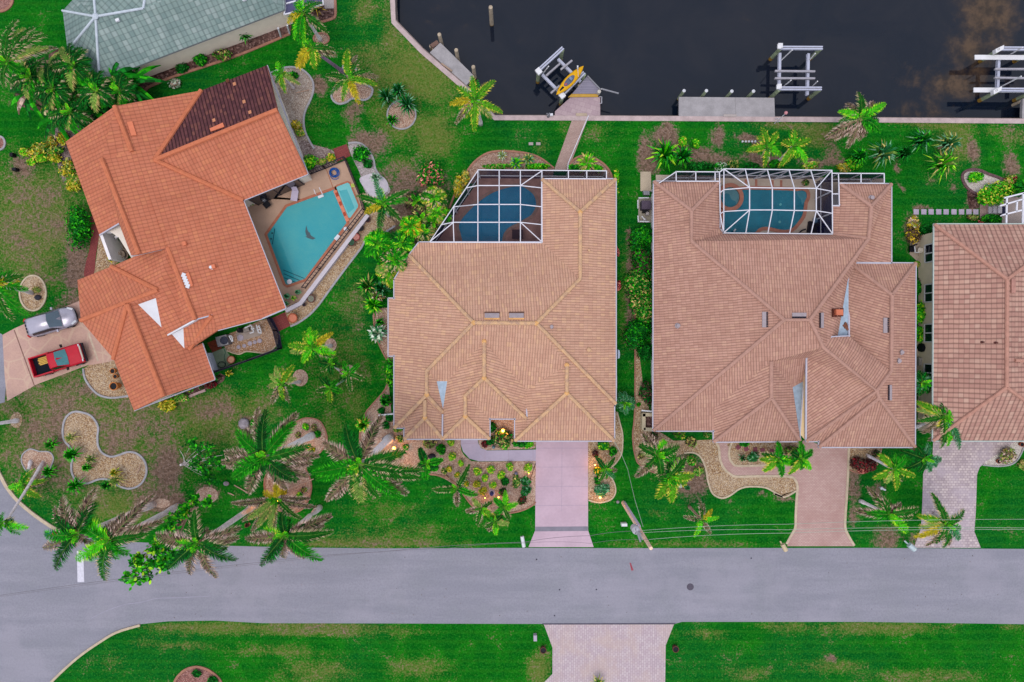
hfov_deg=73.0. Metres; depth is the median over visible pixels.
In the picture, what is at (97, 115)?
banana plant
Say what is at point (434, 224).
areca palm
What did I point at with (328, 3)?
patio
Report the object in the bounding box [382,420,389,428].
shrub
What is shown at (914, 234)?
shrub
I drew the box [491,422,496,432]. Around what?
shrub
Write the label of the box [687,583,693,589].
manhole cover
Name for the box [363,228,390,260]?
areca palm
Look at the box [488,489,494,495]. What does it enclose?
garden statue
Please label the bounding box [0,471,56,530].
road kerb
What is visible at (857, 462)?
shrub
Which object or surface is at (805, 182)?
shrub
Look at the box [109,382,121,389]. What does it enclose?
clay pot
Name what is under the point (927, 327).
window
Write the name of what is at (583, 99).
wedge dock
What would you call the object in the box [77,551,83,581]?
stop line
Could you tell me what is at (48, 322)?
parked car
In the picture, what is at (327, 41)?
garden kerb
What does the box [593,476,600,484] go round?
shrub
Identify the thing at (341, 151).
footpath
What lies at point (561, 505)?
driveway joint
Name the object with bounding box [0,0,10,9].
gravel bed
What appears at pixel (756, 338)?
rose roof house
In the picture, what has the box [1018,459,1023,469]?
shrub
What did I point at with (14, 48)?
palm tree
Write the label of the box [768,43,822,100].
lift
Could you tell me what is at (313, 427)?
shrub
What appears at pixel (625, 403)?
palm tree
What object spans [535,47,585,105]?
lift
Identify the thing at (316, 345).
palm tree
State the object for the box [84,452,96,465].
tuft plant
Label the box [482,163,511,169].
shrub
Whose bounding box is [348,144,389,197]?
gravel bed
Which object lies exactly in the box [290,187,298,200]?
sun lounger
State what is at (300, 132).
shrub
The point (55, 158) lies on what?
shrub
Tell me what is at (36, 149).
shrub
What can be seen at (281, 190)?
sliding door
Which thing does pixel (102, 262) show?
gravel bed
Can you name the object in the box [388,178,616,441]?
tan roof house
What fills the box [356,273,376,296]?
fan palm
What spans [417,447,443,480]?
palm tree
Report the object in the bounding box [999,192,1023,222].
screened lanai
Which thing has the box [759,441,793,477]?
palm tree
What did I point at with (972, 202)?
path soil
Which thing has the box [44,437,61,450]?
sago palm
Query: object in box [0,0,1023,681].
lawn
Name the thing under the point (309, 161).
shrub
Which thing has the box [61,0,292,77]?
green tile house
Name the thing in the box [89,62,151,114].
banana plant
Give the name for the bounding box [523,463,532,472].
ball bush
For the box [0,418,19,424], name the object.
palm tree
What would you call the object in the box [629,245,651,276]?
shrub
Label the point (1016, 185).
shrub
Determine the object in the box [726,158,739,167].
shrub
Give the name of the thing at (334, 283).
garden kerb
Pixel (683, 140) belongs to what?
shrub
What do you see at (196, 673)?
shrub
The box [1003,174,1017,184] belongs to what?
shrub
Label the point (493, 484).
ball bush
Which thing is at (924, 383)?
palm tree
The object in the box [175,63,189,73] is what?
shrub
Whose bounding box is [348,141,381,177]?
garden kerb
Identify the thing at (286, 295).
agave
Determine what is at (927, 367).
window
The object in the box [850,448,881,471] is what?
gravel bed
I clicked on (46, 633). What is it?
road
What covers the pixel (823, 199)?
pool cage
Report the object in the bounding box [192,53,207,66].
shrub
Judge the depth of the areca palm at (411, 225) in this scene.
56.69 m
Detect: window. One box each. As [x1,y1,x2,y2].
[923,323,931,341]
[923,363,931,375]
[924,243,931,262]
[924,283,931,302]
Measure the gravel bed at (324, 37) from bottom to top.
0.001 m
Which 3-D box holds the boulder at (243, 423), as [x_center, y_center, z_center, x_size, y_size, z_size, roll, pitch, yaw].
[-23.169,7.135,59.800,0.950,0.400,0.991,0,90,0]
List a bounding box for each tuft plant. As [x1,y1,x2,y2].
[64,431,80,443]
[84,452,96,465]
[108,471,127,488]
[109,467,122,476]
[225,370,233,376]
[239,32,251,43]
[311,5,327,14]
[355,414,371,432]
[367,324,387,342]
[370,173,381,184]
[376,318,384,325]
[379,395,389,406]
[497,150,506,160]
[590,674,603,681]
[738,454,745,461]
[1014,179,1023,196]
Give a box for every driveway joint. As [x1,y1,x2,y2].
[14,330,34,386]
[88,333,98,360]
[536,486,587,510]
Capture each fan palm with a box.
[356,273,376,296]
[362,295,386,315]
[370,291,385,300]
[373,280,391,296]
[647,137,679,171]
[670,145,692,169]
[845,146,868,169]
[868,139,896,171]
[894,144,912,162]
[909,127,933,154]
[923,150,957,182]
[932,131,962,155]
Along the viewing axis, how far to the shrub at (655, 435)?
59.60 m
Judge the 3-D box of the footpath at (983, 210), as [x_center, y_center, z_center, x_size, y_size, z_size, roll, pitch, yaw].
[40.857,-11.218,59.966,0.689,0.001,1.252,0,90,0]
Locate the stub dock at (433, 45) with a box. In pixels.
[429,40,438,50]
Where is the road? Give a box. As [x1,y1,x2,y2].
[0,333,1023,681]
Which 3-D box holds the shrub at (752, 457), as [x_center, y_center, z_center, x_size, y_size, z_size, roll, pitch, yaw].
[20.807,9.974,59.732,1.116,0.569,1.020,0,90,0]
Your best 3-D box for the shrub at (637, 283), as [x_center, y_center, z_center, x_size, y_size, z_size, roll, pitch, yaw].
[10.879,-4.819,59.271,2.856,1.491,2.672,0,90,0]
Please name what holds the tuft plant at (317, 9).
on the gravel bed at (325, 14)
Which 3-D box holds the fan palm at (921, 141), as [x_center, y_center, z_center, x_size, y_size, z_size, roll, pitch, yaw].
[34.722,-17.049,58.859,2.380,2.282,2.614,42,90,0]
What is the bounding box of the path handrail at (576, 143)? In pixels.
[567,115,588,169]
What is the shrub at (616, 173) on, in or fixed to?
on the lawn
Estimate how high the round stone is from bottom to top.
0.075 m
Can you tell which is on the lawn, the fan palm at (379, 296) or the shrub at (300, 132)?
the fan palm at (379, 296)
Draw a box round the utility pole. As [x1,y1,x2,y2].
[621,501,652,549]
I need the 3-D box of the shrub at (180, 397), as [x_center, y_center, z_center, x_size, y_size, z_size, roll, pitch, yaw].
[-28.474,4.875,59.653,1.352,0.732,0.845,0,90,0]
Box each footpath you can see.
[84,216,98,276]
[273,312,289,330]
[333,144,350,161]
[461,440,535,460]
[554,121,586,169]
[980,204,987,218]
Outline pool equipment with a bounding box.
[637,197,650,221]
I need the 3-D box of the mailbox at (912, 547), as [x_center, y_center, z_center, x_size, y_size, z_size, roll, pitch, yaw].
[33.784,17.338,59.281,1.070,1.502,0.443,42,90,0]
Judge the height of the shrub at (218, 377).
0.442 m
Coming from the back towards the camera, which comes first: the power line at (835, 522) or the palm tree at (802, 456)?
the palm tree at (802, 456)
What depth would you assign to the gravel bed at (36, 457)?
59.99 m
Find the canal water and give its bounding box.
[397,0,1023,117]
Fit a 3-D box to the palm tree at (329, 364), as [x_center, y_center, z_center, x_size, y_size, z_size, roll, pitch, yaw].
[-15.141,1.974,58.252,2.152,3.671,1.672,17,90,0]
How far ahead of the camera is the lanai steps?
59.72 m
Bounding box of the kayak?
[556,66,583,94]
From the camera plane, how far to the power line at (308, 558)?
49.32 m
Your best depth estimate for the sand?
59.98 m
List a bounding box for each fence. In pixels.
[213,348,279,372]
[266,317,281,348]
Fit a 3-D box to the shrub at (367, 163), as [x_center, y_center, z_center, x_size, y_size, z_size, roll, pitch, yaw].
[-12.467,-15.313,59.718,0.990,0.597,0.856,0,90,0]
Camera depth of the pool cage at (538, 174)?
57.39 m
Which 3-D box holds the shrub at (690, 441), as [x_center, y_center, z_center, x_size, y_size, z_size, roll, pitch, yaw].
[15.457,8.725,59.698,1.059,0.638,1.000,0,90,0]
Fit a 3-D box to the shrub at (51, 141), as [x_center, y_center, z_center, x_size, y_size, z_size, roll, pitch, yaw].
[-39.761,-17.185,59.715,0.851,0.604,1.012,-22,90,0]
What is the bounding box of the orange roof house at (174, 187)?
[66,65,311,410]
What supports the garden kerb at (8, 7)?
on the gravel bed at (4, 4)
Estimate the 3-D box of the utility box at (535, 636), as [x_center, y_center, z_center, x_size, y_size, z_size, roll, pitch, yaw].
[1.999,25.557,59.750,0.294,0.500,0.497,0,90,0]
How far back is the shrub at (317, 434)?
59.68 m
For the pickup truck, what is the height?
1.655 m
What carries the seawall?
on the lawn
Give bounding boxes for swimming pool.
[264,187,348,287]
[456,183,538,240]
[721,186,809,232]
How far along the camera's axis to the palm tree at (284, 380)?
55.52 m
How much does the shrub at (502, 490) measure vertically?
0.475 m
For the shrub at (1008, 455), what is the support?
on the gravel bed at (1015, 446)
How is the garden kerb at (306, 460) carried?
on the gravel bed at (316, 444)
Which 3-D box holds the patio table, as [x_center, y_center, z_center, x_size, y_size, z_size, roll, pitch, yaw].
[0.476,-9.139,59.627,0.950,0.754,0.800,0,90,0]
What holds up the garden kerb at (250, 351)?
on the gravel bed at (267, 343)
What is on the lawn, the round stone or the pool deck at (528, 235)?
the pool deck at (528, 235)
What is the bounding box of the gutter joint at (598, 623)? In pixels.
[542,623,674,624]
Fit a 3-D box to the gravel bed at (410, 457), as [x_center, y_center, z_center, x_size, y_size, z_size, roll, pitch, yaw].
[-5.255,10.084,59.986,16.683,0.001,6.403,27,90,0]
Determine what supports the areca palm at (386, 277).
on the lawn
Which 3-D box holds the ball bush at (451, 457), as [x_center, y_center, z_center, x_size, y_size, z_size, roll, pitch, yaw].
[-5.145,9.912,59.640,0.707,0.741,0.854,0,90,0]
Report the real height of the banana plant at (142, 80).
2.988 m
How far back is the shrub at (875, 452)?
59.71 m
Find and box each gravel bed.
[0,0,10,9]
[0,138,3,147]
[10,412,21,427]
[21,276,44,309]
[22,450,52,478]
[64,413,144,487]
[84,361,127,397]
[94,236,128,272]
[138,35,261,91]
[154,499,169,507]
[176,668,218,681]
[196,487,217,501]
[225,319,278,353]
[262,25,290,43]
[265,419,325,511]
[270,68,311,142]
[285,212,395,324]
[293,369,307,385]
[299,140,336,173]
[309,6,333,19]
[314,34,327,42]
[325,338,336,351]
[333,70,370,102]
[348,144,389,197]
[360,384,535,512]
[373,308,392,360]
[388,102,414,127]
[463,152,553,183]
[478,420,535,449]
[569,158,609,175]
[588,411,621,502]
[633,311,795,496]
[727,442,805,464]
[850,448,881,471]
[964,171,1008,192]
[983,442,1023,465]
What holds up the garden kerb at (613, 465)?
on the gravel bed at (604, 456)
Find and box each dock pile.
[437,33,443,45]
[454,48,459,60]
[472,65,476,78]
[677,89,685,99]
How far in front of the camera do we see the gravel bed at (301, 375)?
59.98 m
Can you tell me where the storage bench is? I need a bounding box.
[207,353,217,369]
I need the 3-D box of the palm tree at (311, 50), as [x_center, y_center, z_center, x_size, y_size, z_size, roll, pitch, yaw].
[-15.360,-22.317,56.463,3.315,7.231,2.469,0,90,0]
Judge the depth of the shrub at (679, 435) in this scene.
59.55 m
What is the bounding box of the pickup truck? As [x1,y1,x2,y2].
[28,343,87,377]
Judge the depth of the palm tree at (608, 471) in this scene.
57.70 m
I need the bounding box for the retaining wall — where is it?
[285,214,369,312]
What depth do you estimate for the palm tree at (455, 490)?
57.17 m
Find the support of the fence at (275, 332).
on the lawn
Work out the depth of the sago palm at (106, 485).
59.08 m
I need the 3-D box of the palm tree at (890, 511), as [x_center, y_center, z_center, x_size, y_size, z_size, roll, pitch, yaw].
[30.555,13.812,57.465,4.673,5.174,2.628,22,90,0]
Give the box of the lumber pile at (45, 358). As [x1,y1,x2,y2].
[38,356,47,364]
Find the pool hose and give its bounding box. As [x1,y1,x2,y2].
[329,168,339,179]
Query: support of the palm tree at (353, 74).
on the gravel bed at (364, 91)
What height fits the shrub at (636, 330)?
1.830 m
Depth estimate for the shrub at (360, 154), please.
59.21 m
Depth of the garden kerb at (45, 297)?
59.90 m
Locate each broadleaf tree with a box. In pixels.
[118,491,212,590]
[180,436,224,486]
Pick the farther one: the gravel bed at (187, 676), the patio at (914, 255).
the gravel bed at (187, 676)
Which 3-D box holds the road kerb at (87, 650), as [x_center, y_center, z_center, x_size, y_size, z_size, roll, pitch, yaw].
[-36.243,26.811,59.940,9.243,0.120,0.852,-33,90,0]
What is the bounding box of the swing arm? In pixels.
[600,88,618,93]
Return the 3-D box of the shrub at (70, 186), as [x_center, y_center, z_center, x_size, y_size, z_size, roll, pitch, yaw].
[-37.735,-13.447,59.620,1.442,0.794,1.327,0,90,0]
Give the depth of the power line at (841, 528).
49.12 m
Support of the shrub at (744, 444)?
on the gravel bed at (735, 452)
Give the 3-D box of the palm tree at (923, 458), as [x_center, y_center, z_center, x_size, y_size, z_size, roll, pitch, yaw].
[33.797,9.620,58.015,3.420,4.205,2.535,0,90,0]
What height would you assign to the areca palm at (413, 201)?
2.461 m
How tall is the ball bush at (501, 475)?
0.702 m
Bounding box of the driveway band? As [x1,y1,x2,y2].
[535,526,587,530]
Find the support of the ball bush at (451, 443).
on the gravel bed at (410, 457)
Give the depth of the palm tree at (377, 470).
47.91 m
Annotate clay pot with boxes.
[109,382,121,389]
[110,368,116,373]
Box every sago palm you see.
[42,465,58,476]
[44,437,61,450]
[62,445,82,462]
[67,475,84,493]
[81,462,93,472]
[101,478,113,489]
[375,87,397,107]
[386,114,399,126]
[389,82,407,100]
[394,92,419,117]
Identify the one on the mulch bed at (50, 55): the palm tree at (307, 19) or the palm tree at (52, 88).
the palm tree at (52, 88)
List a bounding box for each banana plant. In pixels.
[9,89,44,119]
[31,51,57,78]
[37,110,76,139]
[40,98,65,126]
[56,68,79,98]
[79,103,109,130]
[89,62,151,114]
[111,70,139,84]
[126,65,167,103]
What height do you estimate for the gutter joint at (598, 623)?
0.001 m
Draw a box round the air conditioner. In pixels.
[215,335,231,346]
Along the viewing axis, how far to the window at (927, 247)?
58.57 m
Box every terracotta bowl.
[227,356,235,363]
[288,313,297,322]
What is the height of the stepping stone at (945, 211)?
0.048 m
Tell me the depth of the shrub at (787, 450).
59.51 m
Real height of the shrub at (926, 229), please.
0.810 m
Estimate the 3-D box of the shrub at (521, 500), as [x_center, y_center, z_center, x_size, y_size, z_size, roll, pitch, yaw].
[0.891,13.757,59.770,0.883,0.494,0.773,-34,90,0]
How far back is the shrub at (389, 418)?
59.56 m
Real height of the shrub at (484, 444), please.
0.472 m
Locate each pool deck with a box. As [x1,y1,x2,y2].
[247,161,364,306]
[438,176,610,240]
[656,175,863,232]
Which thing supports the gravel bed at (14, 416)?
on the lawn
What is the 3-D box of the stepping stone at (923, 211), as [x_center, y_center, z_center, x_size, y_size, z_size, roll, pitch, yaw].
[35.663,-11.185,59.976,0.456,0.048,0.467,0,90,0]
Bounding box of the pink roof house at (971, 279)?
[918,223,1023,441]
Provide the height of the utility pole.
12.837 m
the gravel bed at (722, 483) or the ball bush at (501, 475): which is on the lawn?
the gravel bed at (722, 483)
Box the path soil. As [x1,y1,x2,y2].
[967,191,979,207]
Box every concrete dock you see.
[430,43,473,84]
[678,97,774,116]
[1011,99,1023,118]
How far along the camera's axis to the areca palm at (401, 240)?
56.68 m
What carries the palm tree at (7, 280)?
on the gravel bed at (29, 300)
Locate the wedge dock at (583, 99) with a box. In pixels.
[555,76,600,115]
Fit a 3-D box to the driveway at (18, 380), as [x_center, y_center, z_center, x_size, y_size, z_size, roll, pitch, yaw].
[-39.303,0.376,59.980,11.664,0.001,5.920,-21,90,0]
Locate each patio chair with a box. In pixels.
[262,199,270,208]
[909,244,917,251]
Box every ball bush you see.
[441,467,447,474]
[446,465,451,472]
[447,440,454,446]
[448,451,455,460]
[458,460,463,466]
[473,467,481,475]
[473,480,480,487]
[478,487,486,495]
[482,474,488,481]
[486,465,495,473]
[489,480,496,488]
[497,470,505,478]
[506,462,513,470]
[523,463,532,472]
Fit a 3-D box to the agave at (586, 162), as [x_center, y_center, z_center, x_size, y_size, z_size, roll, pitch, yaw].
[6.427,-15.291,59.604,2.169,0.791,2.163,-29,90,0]
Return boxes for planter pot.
[307,295,314,302]
[348,239,354,245]
[352,233,359,240]
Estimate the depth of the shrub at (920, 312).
59.11 m
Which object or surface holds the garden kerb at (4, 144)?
on the gravel bed at (1, 142)
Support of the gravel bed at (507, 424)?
on the lawn
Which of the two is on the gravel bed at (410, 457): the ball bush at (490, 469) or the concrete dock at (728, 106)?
the ball bush at (490, 469)
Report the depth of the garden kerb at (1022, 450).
59.90 m
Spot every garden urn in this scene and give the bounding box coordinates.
[540,646,546,653]
[672,644,678,652]
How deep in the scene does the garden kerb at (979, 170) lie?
59.90 m
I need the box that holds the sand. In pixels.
[360,173,388,196]
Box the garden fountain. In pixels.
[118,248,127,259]
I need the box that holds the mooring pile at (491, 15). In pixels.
[489,5,493,25]
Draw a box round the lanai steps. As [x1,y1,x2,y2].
[988,206,1001,213]
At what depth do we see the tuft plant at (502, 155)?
59.44 m
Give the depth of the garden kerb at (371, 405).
59.90 m
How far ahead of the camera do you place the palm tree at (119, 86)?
56.32 m
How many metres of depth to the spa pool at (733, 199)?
59.84 m
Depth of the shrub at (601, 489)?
59.40 m
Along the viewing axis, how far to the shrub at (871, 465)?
59.42 m
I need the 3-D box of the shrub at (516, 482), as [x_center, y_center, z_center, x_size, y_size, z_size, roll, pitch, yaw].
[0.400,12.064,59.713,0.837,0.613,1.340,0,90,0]
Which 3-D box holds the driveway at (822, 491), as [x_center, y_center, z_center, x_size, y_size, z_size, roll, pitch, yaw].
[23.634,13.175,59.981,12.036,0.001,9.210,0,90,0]
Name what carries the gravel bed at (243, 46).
on the lawn
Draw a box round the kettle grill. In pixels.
[917,343,925,351]
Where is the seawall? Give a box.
[390,0,1023,123]
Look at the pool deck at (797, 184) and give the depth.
59.98 m
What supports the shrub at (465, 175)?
on the gravel bed at (491, 158)
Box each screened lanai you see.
[283,0,323,14]
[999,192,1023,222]
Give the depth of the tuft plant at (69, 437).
59.38 m
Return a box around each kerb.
[0,0,13,12]
[0,136,5,150]
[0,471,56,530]
[19,275,46,310]
[21,448,53,479]
[50,624,139,681]
[61,411,147,489]
[82,368,127,398]
[141,33,290,98]
[173,666,221,681]
[188,389,205,396]
[227,345,275,354]
[263,417,327,512]
[271,66,314,148]
[290,225,394,326]
[313,32,329,44]
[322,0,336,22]
[330,64,373,104]
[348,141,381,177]
[359,384,387,442]
[373,314,386,359]
[386,100,416,129]
[428,473,535,514]
[467,150,553,170]
[568,155,612,177]
[588,412,622,502]
[632,306,656,472]
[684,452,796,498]
[715,443,798,544]
[728,443,766,466]
[844,448,854,545]
[961,168,1005,194]
[982,446,1023,466]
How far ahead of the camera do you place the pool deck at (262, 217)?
59.98 m
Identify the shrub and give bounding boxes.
[19,147,27,156]
[26,142,49,156]
[26,158,35,165]
[32,154,46,162]
[32,286,40,292]
[41,145,65,156]
[46,136,56,145]
[46,153,61,162]
[56,132,67,145]
[58,157,75,176]
[63,173,79,184]
[64,202,95,252]
[66,178,80,192]
[158,397,178,412]
[167,78,180,88]
[174,393,189,402]
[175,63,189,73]
[191,669,201,677]
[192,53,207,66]
[205,381,216,388]
[207,676,217,681]
[212,48,232,60]
[215,375,221,381]
[280,488,286,494]
[289,70,298,78]
[291,119,301,128]
[295,128,304,136]
[302,423,308,429]
[303,154,318,169]
[311,424,316,430]
[314,430,320,437]
[316,158,326,164]
[326,153,334,162]
[352,144,371,161]
[362,158,372,168]
[377,407,384,413]
[380,394,392,406]
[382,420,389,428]
[385,413,392,421]
[386,357,392,386]
[396,435,402,442]
[416,160,444,187]
[422,440,437,448]
[436,444,445,454]
[453,173,465,197]
[461,169,469,185]
[481,440,487,447]
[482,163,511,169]
[486,436,494,444]
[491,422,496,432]
[492,428,513,447]
[498,488,506,496]
[499,443,509,449]
[500,476,509,485]
[511,442,529,447]
[512,474,520,488]
[517,496,526,504]
[520,476,530,485]
[520,486,531,496]
[522,163,550,169]
[525,442,533,448]
[568,164,580,169]
[592,450,597,456]
[593,467,601,477]
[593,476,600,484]
[594,164,603,169]
[594,482,609,496]
[597,442,609,450]
[609,446,616,456]
[613,169,619,184]
[617,281,621,290]
[621,318,651,350]
[623,270,651,299]
[627,225,651,253]
[628,291,651,323]
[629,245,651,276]
[636,343,651,360]
[637,452,644,459]
[638,379,651,405]
[650,432,657,439]
[672,432,685,438]
[678,136,686,146]
[681,161,714,170]
[685,436,696,447]
[686,455,696,465]
[691,138,700,148]
[693,466,704,475]
[703,432,711,437]
[714,162,727,170]
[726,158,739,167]
[739,443,749,446]
[744,162,758,168]
[746,451,759,461]
[769,159,785,168]
[783,446,797,453]
[801,179,809,185]
[802,161,820,169]
[836,163,852,172]
[846,156,862,169]
[849,456,866,469]
[857,468,868,473]
[863,458,876,471]
[871,449,879,456]
[905,227,921,243]
[906,215,919,228]
[916,326,923,342]
[917,278,921,294]
[917,300,925,323]
[919,224,931,234]
[966,214,978,220]
[967,171,983,182]
[975,180,1014,206]
[979,214,1002,222]
[999,446,1017,463]
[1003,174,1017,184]
[1009,181,1023,197]
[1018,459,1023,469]
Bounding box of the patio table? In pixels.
[512,230,522,238]
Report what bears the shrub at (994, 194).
on the lawn
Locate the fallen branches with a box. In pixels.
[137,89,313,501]
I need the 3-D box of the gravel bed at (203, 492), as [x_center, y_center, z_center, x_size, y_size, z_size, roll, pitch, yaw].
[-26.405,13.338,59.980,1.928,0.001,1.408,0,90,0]
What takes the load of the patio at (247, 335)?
on the gravel bed at (267, 343)
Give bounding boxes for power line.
[0,539,648,596]
[4,531,625,594]
[614,441,642,525]
[642,519,993,530]
[643,527,1007,532]
[649,529,1023,539]
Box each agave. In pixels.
[283,293,290,298]
[509,156,524,169]
[522,153,536,163]
[575,151,597,169]
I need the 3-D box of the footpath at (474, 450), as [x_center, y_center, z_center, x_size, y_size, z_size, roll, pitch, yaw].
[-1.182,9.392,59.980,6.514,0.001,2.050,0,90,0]
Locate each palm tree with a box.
[0,18,57,89]
[0,270,34,321]
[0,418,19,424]
[0,461,44,538]
[8,460,46,498]
[9,56,46,99]
[33,63,76,110]
[43,487,156,570]
[48,90,94,134]
[49,42,93,90]
[75,69,116,112]
[75,493,179,580]
[104,72,137,105]
[155,504,258,577]
[221,406,319,495]
[231,483,317,531]
[244,505,333,566]
[269,365,300,404]
[271,61,300,92]
[287,0,328,45]
[288,327,335,363]
[295,38,345,74]
[311,414,424,502]
[316,376,343,402]
[317,354,341,374]
[325,49,377,104]
[338,361,365,391]
[356,178,410,231]
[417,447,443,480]
[432,464,478,506]
[449,75,502,131]
[465,497,494,524]
[485,514,508,534]
[493,491,517,519]
[594,455,617,481]
[615,391,635,415]
[635,431,679,480]
[654,456,693,502]
[683,499,719,537]
[747,127,781,167]
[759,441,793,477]
[778,129,811,167]
[788,440,813,474]
[824,91,886,148]
[854,486,918,533]
[866,453,915,490]
[900,443,941,472]
[913,492,964,547]
[916,370,932,395]
[916,400,961,449]
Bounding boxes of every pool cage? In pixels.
[430,169,606,242]
[651,168,884,234]
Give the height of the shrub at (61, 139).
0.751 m
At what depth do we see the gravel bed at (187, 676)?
59.98 m
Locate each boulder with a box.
[34,295,40,299]
[238,418,248,428]
[428,453,435,458]
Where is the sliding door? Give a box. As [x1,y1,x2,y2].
[248,179,304,205]
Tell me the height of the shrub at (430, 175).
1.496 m
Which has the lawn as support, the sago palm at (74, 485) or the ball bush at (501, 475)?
the sago palm at (74, 485)
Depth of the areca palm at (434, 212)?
57.47 m
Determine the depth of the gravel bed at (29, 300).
59.98 m
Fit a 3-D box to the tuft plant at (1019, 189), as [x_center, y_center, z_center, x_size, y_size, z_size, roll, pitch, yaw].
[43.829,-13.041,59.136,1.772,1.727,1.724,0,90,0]
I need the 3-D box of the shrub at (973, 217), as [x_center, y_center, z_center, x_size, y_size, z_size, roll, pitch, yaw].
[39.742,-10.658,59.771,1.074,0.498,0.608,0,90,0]
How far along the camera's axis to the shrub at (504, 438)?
59.12 m
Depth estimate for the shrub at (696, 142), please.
59.61 m
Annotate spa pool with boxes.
[333,181,359,221]
[721,183,743,210]
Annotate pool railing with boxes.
[301,208,364,288]
[308,156,343,174]
[343,156,364,210]
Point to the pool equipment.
(645, 207)
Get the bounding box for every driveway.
[2,301,113,400]
[529,442,593,546]
[544,624,673,681]
[718,440,852,545]
[915,442,1014,547]
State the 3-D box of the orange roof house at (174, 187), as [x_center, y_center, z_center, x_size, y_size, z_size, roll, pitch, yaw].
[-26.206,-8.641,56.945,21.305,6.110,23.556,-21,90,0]
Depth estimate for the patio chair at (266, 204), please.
59.54 m
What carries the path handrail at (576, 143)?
on the footpath at (573, 135)
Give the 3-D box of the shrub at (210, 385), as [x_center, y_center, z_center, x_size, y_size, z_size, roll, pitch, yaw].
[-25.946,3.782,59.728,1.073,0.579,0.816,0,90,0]
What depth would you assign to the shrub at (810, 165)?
59.48 m
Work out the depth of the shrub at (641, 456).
59.69 m
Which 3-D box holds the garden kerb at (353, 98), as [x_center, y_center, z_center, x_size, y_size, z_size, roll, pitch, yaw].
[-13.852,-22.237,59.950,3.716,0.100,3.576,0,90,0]
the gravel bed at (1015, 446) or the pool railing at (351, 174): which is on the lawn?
the gravel bed at (1015, 446)
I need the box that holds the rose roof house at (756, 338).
[651,180,916,447]
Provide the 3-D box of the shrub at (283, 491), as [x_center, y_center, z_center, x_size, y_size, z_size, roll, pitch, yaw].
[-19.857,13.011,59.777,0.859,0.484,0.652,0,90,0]
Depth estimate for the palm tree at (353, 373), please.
57.11 m
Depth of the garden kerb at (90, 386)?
59.90 m
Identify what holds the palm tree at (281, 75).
on the gravel bed at (295, 103)
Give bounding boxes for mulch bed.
[13,49,114,124]
[55,125,79,181]
[186,373,224,395]
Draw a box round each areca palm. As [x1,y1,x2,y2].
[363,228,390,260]
[375,260,397,288]
[380,247,408,272]
[389,229,414,252]
[399,215,422,237]
[404,191,425,210]
[410,207,427,222]
[414,221,435,240]
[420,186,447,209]
[426,205,448,223]
[426,215,440,231]
[438,207,451,225]
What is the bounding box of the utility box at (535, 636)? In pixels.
[533,633,536,640]
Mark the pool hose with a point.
(337, 171)
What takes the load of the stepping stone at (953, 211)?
on the lawn
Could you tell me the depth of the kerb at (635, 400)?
59.90 m
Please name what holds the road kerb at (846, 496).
on the lawn
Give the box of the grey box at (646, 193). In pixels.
[642,191,649,195]
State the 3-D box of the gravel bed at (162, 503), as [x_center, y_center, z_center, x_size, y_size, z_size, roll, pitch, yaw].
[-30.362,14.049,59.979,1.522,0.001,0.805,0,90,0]
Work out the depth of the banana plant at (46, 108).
57.73 m
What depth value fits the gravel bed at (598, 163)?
59.98 m
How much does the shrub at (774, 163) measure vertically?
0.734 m
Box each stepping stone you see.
[913,209,918,214]
[921,209,926,214]
[928,209,933,214]
[936,209,940,214]
[943,209,948,214]
[951,209,956,214]
[959,209,963,214]
[966,209,971,214]
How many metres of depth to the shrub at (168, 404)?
59.37 m
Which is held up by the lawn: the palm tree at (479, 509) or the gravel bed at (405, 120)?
the gravel bed at (405, 120)
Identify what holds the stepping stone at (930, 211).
on the lawn
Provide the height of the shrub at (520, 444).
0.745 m
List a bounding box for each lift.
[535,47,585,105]
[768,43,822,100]
[973,45,1023,102]
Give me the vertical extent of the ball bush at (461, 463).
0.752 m
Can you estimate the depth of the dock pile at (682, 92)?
59.67 m
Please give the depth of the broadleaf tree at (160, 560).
54.33 m
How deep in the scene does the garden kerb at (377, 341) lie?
59.90 m
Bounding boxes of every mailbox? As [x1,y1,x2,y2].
[520,536,525,547]
[780,541,787,551]
[904,540,916,551]
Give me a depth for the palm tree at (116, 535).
49.96 m
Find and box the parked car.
[23,307,77,337]
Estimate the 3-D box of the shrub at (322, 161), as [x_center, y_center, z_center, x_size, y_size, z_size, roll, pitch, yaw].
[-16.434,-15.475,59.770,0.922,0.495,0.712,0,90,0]
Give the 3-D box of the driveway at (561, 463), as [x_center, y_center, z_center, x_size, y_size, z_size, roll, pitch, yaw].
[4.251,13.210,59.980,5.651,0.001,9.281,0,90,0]
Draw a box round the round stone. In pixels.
[237,335,243,340]
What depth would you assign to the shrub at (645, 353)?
59.14 m
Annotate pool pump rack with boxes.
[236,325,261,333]
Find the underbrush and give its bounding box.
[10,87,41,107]
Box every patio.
[208,339,221,351]
[212,348,229,368]
[236,324,260,340]
[324,0,333,8]
[638,197,650,222]
[640,172,650,190]
[910,240,918,297]
[988,195,1021,222]
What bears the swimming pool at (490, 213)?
on the pool deck at (528, 235)
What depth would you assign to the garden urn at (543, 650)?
59.46 m
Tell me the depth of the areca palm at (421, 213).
57.62 m

